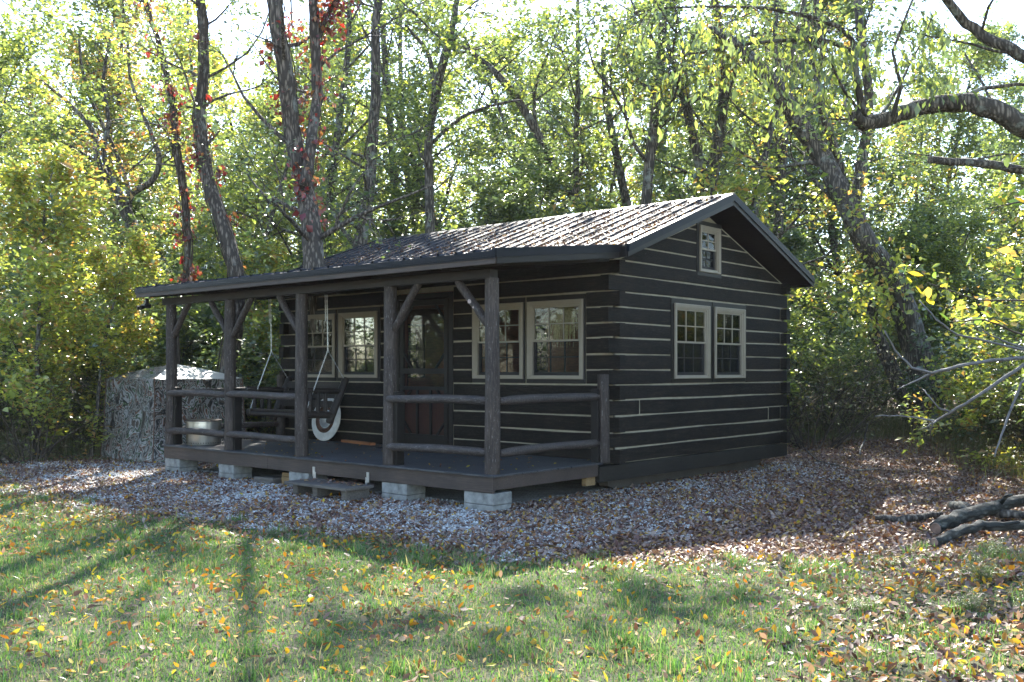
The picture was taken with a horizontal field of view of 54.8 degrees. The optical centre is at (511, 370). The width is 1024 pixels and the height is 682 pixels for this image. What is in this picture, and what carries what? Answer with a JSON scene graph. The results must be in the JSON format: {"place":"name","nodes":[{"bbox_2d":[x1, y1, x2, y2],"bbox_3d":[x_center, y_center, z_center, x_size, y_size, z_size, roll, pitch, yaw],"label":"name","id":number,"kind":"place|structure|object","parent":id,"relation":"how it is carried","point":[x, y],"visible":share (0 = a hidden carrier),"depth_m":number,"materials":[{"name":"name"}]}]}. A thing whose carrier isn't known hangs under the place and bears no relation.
{"place":"outdoors","nodes":[
{"label":"outdoors","id":0,"kind":"place"},
{"bbox_2d":[0,450,1023,681],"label":"lawn","id":1,"kind":"structure","parent":0,"point":[900,668],"depth_m":6.78,"materials":[{"name":"plant"}]},
{"bbox_2d":[898,262,1023,335],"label":"sapling","id":2,"kind":"object","parent":1,"relation":"on","point":[927,291],"visible":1,"depth_m":7.96,"materials":[{"name":"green plant"}]},
{"bbox_2d":[0,0,1023,360],"label":"sky","id":3,"kind":"structure","parent":0,"point":[971,8],"materials":[{"name":"white"}]},
{"bbox_2d":[6,394,1023,562],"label":"ground","id":4,"kind":"structure","parent":0,"point":[624,544],"depth_m":10.70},
{"bbox_2d":[0,138,126,459],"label":"tree","id":5,"kind":"object","parent":4,"relation":"on","point":[49,255],"visible":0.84,"depth_m":19.54,"materials":[{"name":"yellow plant"}]},
{"bbox_2d":[0,0,144,307],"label":"tree","id":6,"kind":"object","parent":4,"relation":"on","point":[49,15],"visible":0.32,"depth_m":25.94,"materials":[{"name":"green plant"}]},
{"bbox_2d":[0,329,154,467],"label":"shrub","id":7,"kind":"object","parent":4,"relation":"on","point":[44,451],"visible":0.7,"depth_m":18.69,"materials":[{"name":"green plant"}]},
{"bbox_2d":[16,223,171,456],"bbox_3d":[-8.435,-0.612,19.770,3.454,4.940,2.457,0,0,-47],"label":"tree","id":8,"kind":"object","parent":4,"relation":"on","point":[140,248],"visible":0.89,"depth_m":19.85,"materials":[{"name":"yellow plant"}]},
{"bbox_2d":[0,83,206,302],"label":"tree","id":9,"kind":"object","parent":4,"relation":"on","point":[120,135],"visible":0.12,"depth_m":37.15,"materials":[{"name":"green plant"}]},
{"bbox_2d":[42,285,210,423],"bbox_3d":[-8.855,-0.017,21.619,4.237,3.865,6.270,0,0,-5],"label":"shrub","id":10,"kind":"object","parent":4,"relation":"on","point":[144,363],"visible":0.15,"depth_m":20.27,"materials":[{"name":"green plant"}]},
{"bbox_2d":[1,0,257,295],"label":"tree","id":11,"kind":"object","parent":4,"relation":"on","point":[90,47],"visible":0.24,"depth_m":37.91,"materials":[{"name":"green plant"}]},
{"bbox_2d":[11,0,261,363],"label":"tree","id":12,"kind":"object","parent":4,"relation":"on","point":[174,139],"visible":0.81,"depth_m":20.78,"materials":[{"name":"green plant"}]},
{"bbox_2d":[133,0,202,364],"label":"creeper","id":13,"kind":"object","parent":12,"relation":"attached to","point":[169,88],"visible":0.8,"depth_m":20.93,"materials":[{"name":"red plant"}]},
{"bbox_2d":[3,0,272,304],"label":"tree","id":14,"kind":"object","parent":4,"relation":"on","point":[110,154],"visible":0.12,"depth_m":38.54,"materials":[{"name":"green plant"}]},
{"bbox_2d":[0,180,280,406],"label":"shrub","id":15,"kind":"object","parent":4,"relation":"on","point":[54,217],"visible":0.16,"depth_m":21.96,"materials":[{"name":"green plant"}]},
{"bbox_2d":[0,0,300,317],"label":"tree","id":16,"kind":"object","parent":4,"relation":"on","point":[17,42],"visible":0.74,"depth_m":23.81,"materials":[{"name":"green plant"}]},
{"bbox_2d":[104,155,221,321],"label":"tree","id":17,"kind":"object","parent":4,"relation":"on","point":[161,220],"visible":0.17,"depth_m":28.09,"materials":[{"name":"green plant"}]},
{"bbox_2d":[76,267,284,407],"bbox_3d":[-7.128,-0.078,21.355,4.280,3.990,6.332,0,0,-28],"label":"shrub","id":18,"kind":"object","parent":4,"relation":"on","point":[246,345],"visible":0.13,"depth_m":20.73,"materials":[{"name":"green plant"}]},
{"bbox_2d":[90,0,299,316],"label":"tree","id":19,"kind":"object","parent":4,"relation":"on","point":[182,49],"visible":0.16,"depth_m":34.20,"materials":[{"name":"green plant"}]},
{"bbox_2d":[127,154,275,305],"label":"tree","id":20,"kind":"object","parent":4,"relation":"on","point":[238,197],"visible":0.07,"depth_m":30.43,"materials":[{"name":"green plant"}]},
{"bbox_2d":[81,184,351,364],"bbox_3d":[-7.264,-1.210,24.675,8.383,6.455,5.666,0,0,31],"label":"shrub","id":21,"kind":"object","parent":4,"relation":"on","point":[170,237],"visible":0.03,"depth_m":24.38,"materials":[{"name":"green plant"}]},
{"bbox_2d":[94,0,349,372],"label":"tree","id":22,"kind":"object","parent":4,"relation":"on","point":[225,238],"visible":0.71,"depth_m":20.10,"materials":[{"name":"green plant"}]},
{"bbox_2d":[182,0,246,376],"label":"creeper","id":23,"kind":"object","parent":22,"relation":"attached to","point":[194,145],"visible":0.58,"depth_m":20.00,"materials":[{"name":"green plant"}]},
{"bbox_2d":[148,0,327,276],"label":"tree","id":24,"kind":"object","parent":4,"relation":"on","point":[214,41],"visible":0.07,"depth_m":40.28,"materials":[{"name":"green plant"}]},
{"bbox_2d":[186,235,302,429],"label":"tree","id":25,"kind":"object","parent":4,"relation":"on","point":[272,252],"visible":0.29,"depth_m":24.07,"materials":[{"name":"green plant"}]},
{"bbox_2d":[110,26,385,319],"bbox_3d":[-7.025,-4.196,27.997,6.912,12.135,6.800,0,0,5],"label":"tree","id":26,"kind":"object","parent":4,"relation":"on","point":[272,212],"visible":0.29,"depth_m":27.96,"materials":[{"name":"green plant"}]},
{"bbox_2d":[115,277,408,433],"bbox_3d":[-6.041,-0.149,22.779,7.607,4.436,6.097,0,0,7],"label":"shrub","id":27,"kind":"object","parent":4,"relation":"on","point":[201,311],"visible":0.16,"depth_m":22.26,"materials":[{"name":"green plant"}]},
{"bbox_2d":[121,0,486,356],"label":"tree","id":28,"kind":"object","parent":4,"relation":"on","point":[316,236],"visible":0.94,"depth_m":18.53,"materials":[{"name":"green plant"}]},
{"bbox_2d":[259,0,360,371],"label":"creeper","id":29,"kind":"object","parent":28,"relation":"attached to","point":[330,32],"visible":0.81,"depth_m":18.70,"materials":[{"name":"red plant"}]},
{"bbox_2d":[207,0,416,305],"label":"tree","id":30,"kind":"object","parent":4,"relation":"on","point":[287,223],"visible":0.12,"depth_m":35.37,"materials":[{"name":"green plant"}]},
{"bbox_2d":[162,0,476,260],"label":"tree","id":31,"kind":"object","parent":4,"relation":"on","point":[346,59],"visible":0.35,"depth_m":28.71,"materials":[{"name":"green plant"}]},
{"bbox_2d":[190,0,482,369],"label":"tree","id":32,"kind":"object","parent":4,"relation":"on","point":[369,178],"visible":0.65,"depth_m":22.84,"materials":[{"name":"green plant"}]},
{"bbox_2d":[263,0,531,245],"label":"tree","id":33,"kind":"object","parent":4,"relation":"on","point":[395,60],"visible":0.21,"depth_m":31.51,"materials":[{"name":"green plant"}]},
{"bbox_2d":[348,153,449,338],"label":"tree","id":34,"kind":"object","parent":4,"relation":"on","point":[394,225],"visible":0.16,"depth_m":29.39,"materials":[{"name":"green plant"}]},
{"bbox_2d":[265,0,546,262],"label":"tree","id":35,"kind":"object","parent":4,"relation":"on","point":[408,99],"visible":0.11,"depth_m":34.11,"materials":[{"name":"green plant"}]},
{"bbox_2d":[304,0,553,232],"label":"tree","id":36,"kind":"object","parent":4,"relation":"on","point":[437,81],"visible":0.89,"depth_m":24.75,"materials":[{"name":"green plant"}]},
{"bbox_2d":[1,460,870,561],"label":"gravel bed","id":37,"kind":"object","parent":4,"relation":"on","point":[531,492],"visible":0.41,"depth_m":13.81,"materials":[{"name":"grey gravel"}]},
{"bbox_2d":[100,364,245,462],"bbox_3d":[-6.790,0.805,19.843,2.303,1.880,2.315,0,0,41],"label":"hunting blind","id":38,"kind":"object","parent":37,"relation":"on","point":[136,420],"visible":0.59,"depth_m":19.12,"materials":[{"name":"fabric"}]},
{"bbox_2d":[284,467,373,501],"bbox_3d":[-2.511,1.570,13.511,1.460,0.370,0.598,0,0,41],"label":"wooden step","id":39,"kind":"object","parent":37,"relation":"on","point":[324,488],"visible":0.77,"depth_m":13.34,"materials":[{"name":"wood"}]},
{"bbox_2d":[134,193,814,493],"bbox_3d":[-0.522,-0.535,17.397,8.506,4.530,8.484,0,0,41],"label":"log cabin","id":40,"kind":"object","parent":37,"relation":"on","point":[672,363],"visible":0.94,"depth_m":15.29,"materials":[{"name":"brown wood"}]},
{"bbox_2d":[245,295,348,423],"bbox_3d":[-3.581,-0.179,16.487,1.719,2.110,0.927,0,0,41],"label":"porch swing","id":41,"kind":"object","parent":40,"relation":"hanging from","point":[326,390],"visible":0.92,"depth_m":16.25,"materials":[{"name":"brown wood"}]},
{"bbox_2d":[307,309,336,380],"bbox_3d":[-3.553,-0.456,18.234,1.127,1.292,0.204,0,0,41],"label":"window","id":42,"kind":"structure","parent":40,"relation":"in","point":[319,341],"depth_m":18.10,"materials":[{"name":"beige paint"}]},
{"bbox_2d":[337,307,380,380],"bbox_3d":[-2.669,-0.456,17.464,1.162,1.292,0.204,0,0,41],"label":"window","id":43,"kind":"structure","parent":40,"relation":"in","point":[348,331],"depth_m":17.52,"materials":[{"name":"beige paint"}]},
{"bbox_2d":[399,298,448,444],"bbox_3d":[-1.473,0.035,16.317,1.133,2.400,0.090,0,0,41],"label":"screen door","id":44,"kind":"structure","parent":40,"relation":"in","point":[411,438],"depth_m":16.23,"materials":[{"name":"black wood"}]},
{"bbox_2d":[145,194,727,287],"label":"roof leaves","id":45,"kind":"object","parent":40,"relation":"on","point":[609,232],"visible":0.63,"depth_m":16.00,"materials":[{"name":"brown plant"}]},
{"bbox_2d":[472,297,525,382],"bbox_3d":[-0.174,-0.456,15.294,1.101,1.292,0.204,0,0,41],"label":"window","id":46,"kind":"structure","parent":40,"relation":"in","point":[478,376],"depth_m":15.15,"materials":[{"name":"beige paint"}]},
{"bbox_2d":[526,294,585,383],"bbox_3d":[0.679,-0.456,14.552,1.104,1.292,0.204,0,0,41],"label":"window","id":47,"kind":"structure","parent":40,"relation":"in","point":[572,300],"depth_m":14.52,"materials":[{"name":"beige paint"}]},
{"bbox_2d":[670,298,711,382],"bbox_3d":[2.762,-0.456,15.470,0.204,1.292,1.215,0,0,41],"label":"window","id":48,"kind":"structure","parent":40,"relation":"in","point":[691,320],"depth_m":15.46,"materials":[{"name":"beige paint"}]},
{"bbox_2d":[696,221,721,277],"bbox_3d":[3.114,-1.937,15.875,0.204,0.875,0.770,0,0,41],"label":"window","id":49,"kind":"structure","parent":40,"relation":"in","point":[708,235],"depth_m":15.86,"materials":[{"name":"beige paint"}]},
{"bbox_2d":[712,302,745,381],"bbox_3d":[3.546,-0.456,16.371,0.204,1.292,1.135,0,0,41],"label":"window","id":50,"kind":"structure","parent":40,"relation":"in","point":[728,320],"depth_m":16.38,"materials":[{"name":"beige paint"}]},
{"bbox_2d":[464,490,511,511],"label":"concrete block","id":51,"kind":"structure","parent":37,"relation":"on","point":[499,500],"depth_m":12.09,"materials":[{"name":"grey concrete"}]},
{"bbox_2d":[340,16,537,238],"bbox_3d":[-2.600,-5.815,38.980,6.636,15.232,12.438,0,0,35],"label":"tree","id":52,"kind":"object","parent":4,"relation":"on","point":[436,160],"visible":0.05,"depth_m":39.10,"materials":[{"name":"green plant"}]},
{"bbox_2d":[316,0,569,326],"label":"tree","id":53,"kind":"object","parent":4,"relation":"on","point":[411,157],"visible":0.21,"depth_m":28.56,"materials":[{"name":"green plant"}]},
{"bbox_2d":[411,158,538,375],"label":"tree","id":54,"kind":"object","parent":4,"relation":"on","point":[488,205],"visible":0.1,"depth_m":26.63,"materials":[{"name":"green plant"}]},
{"bbox_2d":[408,128,584,367],"bbox_3d":[-0.660,-2.191,27.328,5.451,8.400,6.157,0,0,3],"label":"tree","id":55,"kind":"object","parent":4,"relation":"on","point":[554,180],"visible":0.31,"depth_m":25.82,"materials":[{"name":"green plant"}]},
{"bbox_2d":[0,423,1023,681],"bbox_3d":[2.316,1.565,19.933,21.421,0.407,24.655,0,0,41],"label":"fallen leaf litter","id":56,"kind":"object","parent":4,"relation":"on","point":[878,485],"visible":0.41,"depth_m":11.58,"materials":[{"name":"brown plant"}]},
{"bbox_2d":[0,46,1023,358],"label":"distant woods","id":57,"kind":"object","parent":4,"relation":"on","point":[632,148],"depth_m":51.41,"materials":[{"name":"green plant"}]},
{"bbox_2d":[0,450,1023,681],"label":"bright fallen leaves","id":58,"kind":"object","parent":4,"relation":"on","point":[818,632],"visible":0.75,"depth_m":7.33,"materials":[{"name":"yellow plant"}]},
{"bbox_2d":[0,406,1023,484],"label":"weeds","id":59,"kind":"object","parent":4,"relation":"on","point":[899,427],"visible":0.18,"depth_m":20.97,"materials":[{"name":"green plant"}]},
{"bbox_2d":[460,131,567,218],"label":"tree","id":60,"kind":"object","parent":4,"relation":"on","point":[500,182],"visible":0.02,"depth_m":28.16,"materials":[{"name":"green plant"}]},
{"bbox_2d":[382,0,647,210],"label":"tree","id":61,"kind":"object","parent":4,"relation":"on","point":[525,112],"visible":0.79,"depth_m":26.58,"materials":[{"name":"green plant"}]},
{"bbox_2d":[414,18,616,225],"bbox_3d":[0.945,-5.442,34.004,7.670,14.492,7.523,0,0,-36],"label":"tree","id":62,"kind":"object","parent":4,"relation":"on","point":[500,123],"visible":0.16,"depth_m":34.38,"materials":[{"name":"green plant"}]},
{"bbox_2d":[446,1,596,223],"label":"tree","id":63,"kind":"object","parent":4,"relation":"on","point":[529,87],"visible":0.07,"depth_m":40.13,"materials":[{"name":"green plant"}]},
{"bbox_2d":[511,27,638,213],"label":"tree","id":64,"kind":"object","parent":4,"relation":"on","point":[561,135],"visible":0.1,"depth_m":40.36,"materials":[{"name":"green plant"}]},
{"bbox_2d":[468,0,703,213],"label":"tree","id":65,"kind":"object","parent":4,"relation":"on","point":[576,92],"visible":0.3,"depth_m":28.79,"materials":[{"name":"green plant"}]},
{"bbox_2d":[511,0,691,206],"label":"tree","id":66,"kind":"object","parent":4,"relation":"on","point":[621,181],"visible":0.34,"depth_m":30.05,"materials":[{"name":"green plant"}]},
{"bbox_2d":[532,4,708,212],"bbox_3d":[3.364,-5.204,34.869,11.445,14.016,6.107,0,0,-14],"label":"tree","id":67,"kind":"object","parent":4,"relation":"on","point":[631,181],"visible":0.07,"depth_m":34.60,"materials":[{"name":"green plant"}]},
{"bbox_2d":[447,0,832,360],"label":"tree","id":68,"kind":"object","parent":4,"relation":"on","point":[648,159],"visible":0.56,"depth_m":25.09,"materials":[{"name":"green plant"}]},
{"bbox_2d":[561,0,773,195],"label":"tree","id":69,"kind":"object","parent":4,"relation":"on","point":[721,117],"visible":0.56,"depth_m":25.68,"materials":[{"name":"green plant"}]},
{"bbox_2d":[604,0,829,250],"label":"tree","id":70,"kind":"object","parent":4,"relation":"on","point":[688,164],"visible":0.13,"depth_m":33.49,"materials":[{"name":"green plant"}]},
{"bbox_2d":[550,0,938,322],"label":"tree","id":71,"kind":"object","parent":4,"relation":"on","point":[762,157],"visible":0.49,"depth_m":23.87,"materials":[{"name":"green plant"}]},
{"bbox_2d":[666,0,877,239],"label":"tree","id":72,"kind":"object","parent":4,"relation":"on","point":[783,173],"visible":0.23,"depth_m":29.76,"materials":[{"name":"green plant"}]},
{"bbox_2d":[663,13,884,324],"bbox_3d":[10.482,-6.877,38.685,8.959,17.258,9.134,0,0,-36],"label":"tree","id":73,"kind":"object","parent":4,"relation":"on","point":[795,205],"visible":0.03,"depth_m":38.81,"materials":[{"name":"green plant"}]},
{"bbox_2d":[656,0,896,333],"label":"tree","id":74,"kind":"object","parent":4,"relation":"on","point":[802,188],"visible":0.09,"depth_m":35.68,"materials":[{"name":"green plant"}]},
{"bbox_2d":[634,0,948,435],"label":"tree","id":75,"kind":"object","parent":4,"relation":"on","point":[818,155],"visible":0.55,"depth_m":23.48,"materials":[{"name":"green plant"}]},
{"bbox_2d":[836,231,931,413],"bbox_3d":[8.748,-0.813,22.982,2.478,4.844,0.955,0,0,-5],"label":"creeper","id":76,"kind":"object","parent":75,"relation":"attached to","point":[900,305],"visible":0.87,"depth_m":22.91,"materials":[{"name":"plant"}]},
{"bbox_2d":[565,0,1023,177],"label":"tree","id":77,"kind":"object","parent":4,"relation":"on","point":[1008,118],"visible":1,"depth_m":14.64,"materials":[{"name":"green plant"}]},
{"bbox_2d":[784,319,873,422],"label":"shrub","id":78,"kind":"object","parent":4,"relation":"on","point":[818,349],"visible":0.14,"depth_m":24.88,"materials":[{"name":"green plant"}]},
{"bbox_2d":[757,211,902,407],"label":"tree","id":79,"kind":"object","parent":4,"relation":"on","point":[796,238],"visible":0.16,"depth_m":28.80,"materials":[{"name":"green plant"}]},
{"bbox_2d":[729,0,931,326],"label":"tree","id":80,"kind":"object","parent":4,"relation":"on","point":[868,188],"visible":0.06,"depth_m":36.48,"materials":[{"name":"green plant"}]},
{"bbox_2d":[783,261,899,433],"bbox_3d":[7.713,-0.410,24.343,6.359,4.514,4.298,0,0,-18],"label":"shrub","id":81,"kind":"object","parent":4,"relation":"on","point":[832,345],"visible":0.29,"depth_m":23.89,"materials":[{"name":"green plant"}]},
{"bbox_2d":[783,321,912,435],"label":"bare shrub","id":82,"kind":"object","parent":4,"relation":"on","point":[849,391],"visible":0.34,"depth_m":23.85,"materials":[{"name":"green plant"}]},
{"bbox_2d":[794,347,922,437],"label":"bare shrub","id":83,"kind":"object","parent":4,"relation":"on","point":[859,413],"visible":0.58,"depth_m":23.60,"materials":[{"name":"green plant"}]},
{"bbox_2d":[732,0,990,331],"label":"tree","id":84,"kind":"object","parent":4,"relation":"on","point":[896,125],"visible":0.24,"depth_m":33.95,"materials":[{"name":"green plant"}]},
{"bbox_2d":[783,222,941,381],"bbox_3d":[7.125,-0.989,26.947,8.532,5.785,5.766,0,0,22],"label":"shrub","id":85,"kind":"object","parent":4,"relation":"on","point":[846,244],"visible":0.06,"depth_m":26.89,"materials":[{"name":"green plant"}]},
{"bbox_2d":[784,319,954,450],"bbox_3d":[6.747,0.452,21.705,3.915,3.282,4.520,0,0,-37],"label":"bare shrub","id":86,"kind":"object","parent":4,"relation":"on","point":[794,442],"visible":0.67,"depth_m":21.33,"materials":[{"name":"green plant"}]},
{"bbox_2d":[837,211,958,413],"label":"tree","id":87,"kind":"object","parent":4,"relation":"on","point":[919,242],"visible":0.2,"depth_m":29.25,"materials":[{"name":"green plant"}]},
{"bbox_2d":[819,66,1001,323],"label":"tree","id":88,"kind":"object","parent":4,"relation":"on","point":[942,176],"visible":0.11,"depth_m":44.09,"materials":[{"name":"green plant"}]},
{"bbox_2d":[848,182,1004,420],"bbox_3d":[11.847,-1.694,28.800,4.602,7.092,5.198,0,0,25],"label":"tree","id":89,"kind":"object","parent":4,"relation":"on","point":[940,251],"visible":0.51,"depth_m":27.45,"materials":[{"name":"green plant"}]},
{"bbox_2d":[837,1,1023,403],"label":"tree","id":90,"kind":"object","parent":4,"relation":"on","point":[954,149],"visible":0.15,"depth_m":43.71,"materials":[{"name":"green plant"}]},
{"bbox_2d":[862,30,1003,330],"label":"tree","id":91,"kind":"object","parent":4,"relation":"on","point":[950,66],"visible":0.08,"depth_m":46.05,"materials":[{"name":"green plant"}]},
{"bbox_2d":[872,198,1018,398],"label":"tree","id":92,"kind":"object","parent":4,"relation":"on","point":[915,208],"visible":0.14,"depth_m":29.62,"materials":[{"name":"green plant"}]},
{"bbox_2d":[875,300,1023,456],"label":"bare branch","id":93,"kind":"object","parent":4,"relation":"on","point":[1009,374],"visible":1,"depth_m":8.94,"materials":[{"name":"grey plant"}]},
{"bbox_2d":[887,197,1023,379],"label":"tree","id":94,"kind":"object","parent":4,"relation":"on","point":[966,249],"visible":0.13,"depth_m":29.53,"materials":[{"name":"green plant"}]},
{"bbox_2d":[890,252,1023,434],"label":"shrub","id":95,"kind":"object","parent":4,"relation":"on","point":[976,276],"visible":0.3,"depth_m":22.05,"materials":[{"name":"green plant"}]},
{"bbox_2d":[894,152,1023,372],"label":"shrub","id":96,"kind":"object","parent":4,"relation":"on","point":[1006,251],"visible":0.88,"depth_m":17.09,"materials":[{"name":"yellow plant"}]},
{"bbox_2d":[895,12,1023,314],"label":"tree","id":97,"kind":"object","parent":4,"relation":"on","point":[982,54],"visible":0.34,"depth_m":41.10,"materials":[{"name":"green plant"}]},
{"bbox_2d":[895,325,1023,472],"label":"shrub","id":98,"kind":"object","parent":4,"relation":"on","point":[971,416],"visible":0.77,"depth_m":17.74,"materials":[{"name":"green plant"}]},
{"bbox_2d":[903,291,1023,442],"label":"shrub","id":99,"kind":"object","parent":4,"relation":"on","point":[954,391],"visible":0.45,"depth_m":20.14,"materials":[{"name":"green plant"}]},
{"bbox_2d":[903,196,1023,389],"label":"tree","id":100,"kind":"object","parent":4,"relation":"on","point":[988,281],"visible":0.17,"depth_m":29.38,"materials":[{"name":"green plant"}]},
{"bbox_2d":[925,304,1023,432],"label":"shrub","id":101,"kind":"object","parent":4,"relation":"on","point":[999,350],"visible":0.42,"depth_m":18.26,"materials":[{"name":"green plant"}]},
{"bbox_2d":[929,520,1023,545],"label":"fallen limb","id":102,"kind":"object","parent":4,"relation":"on","point":[958,531],"visible":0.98,"depth_m":10.21,"materials":[{"name":"grey wood"}]},
{"bbox_2d":[930,493,1023,534],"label":"fallen limb","id":103,"kind":"object","parent":4,"relation":"on","point":[963,513],"visible":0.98,"depth_m":10.77,"materials":[{"name":"grey wood"}]},
{"bbox_2d":[942,331,1023,443],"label":"shrub","id":104,"kind":"object","parent":4,"relation":"on","point":[977,366],"visible":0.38,"depth_m":18.77,"materials":[{"name":"green plant"}]},
{"bbox_2d":[943,155,1023,324],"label":"tree","id":105,"kind":"object","parent":4,"relation":"on","point":[1010,233],"visible":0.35,"depth_m":33.18,"materials":[{"name":"green plant"}]},
{"bbox_2d":[969,60,1023,290],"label":"tree","id":106,"kind":"object","parent":4,"relation":"on","point":[996,148],"visible":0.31,"depth_m":33.37,"materials":[{"name":"green plant"}]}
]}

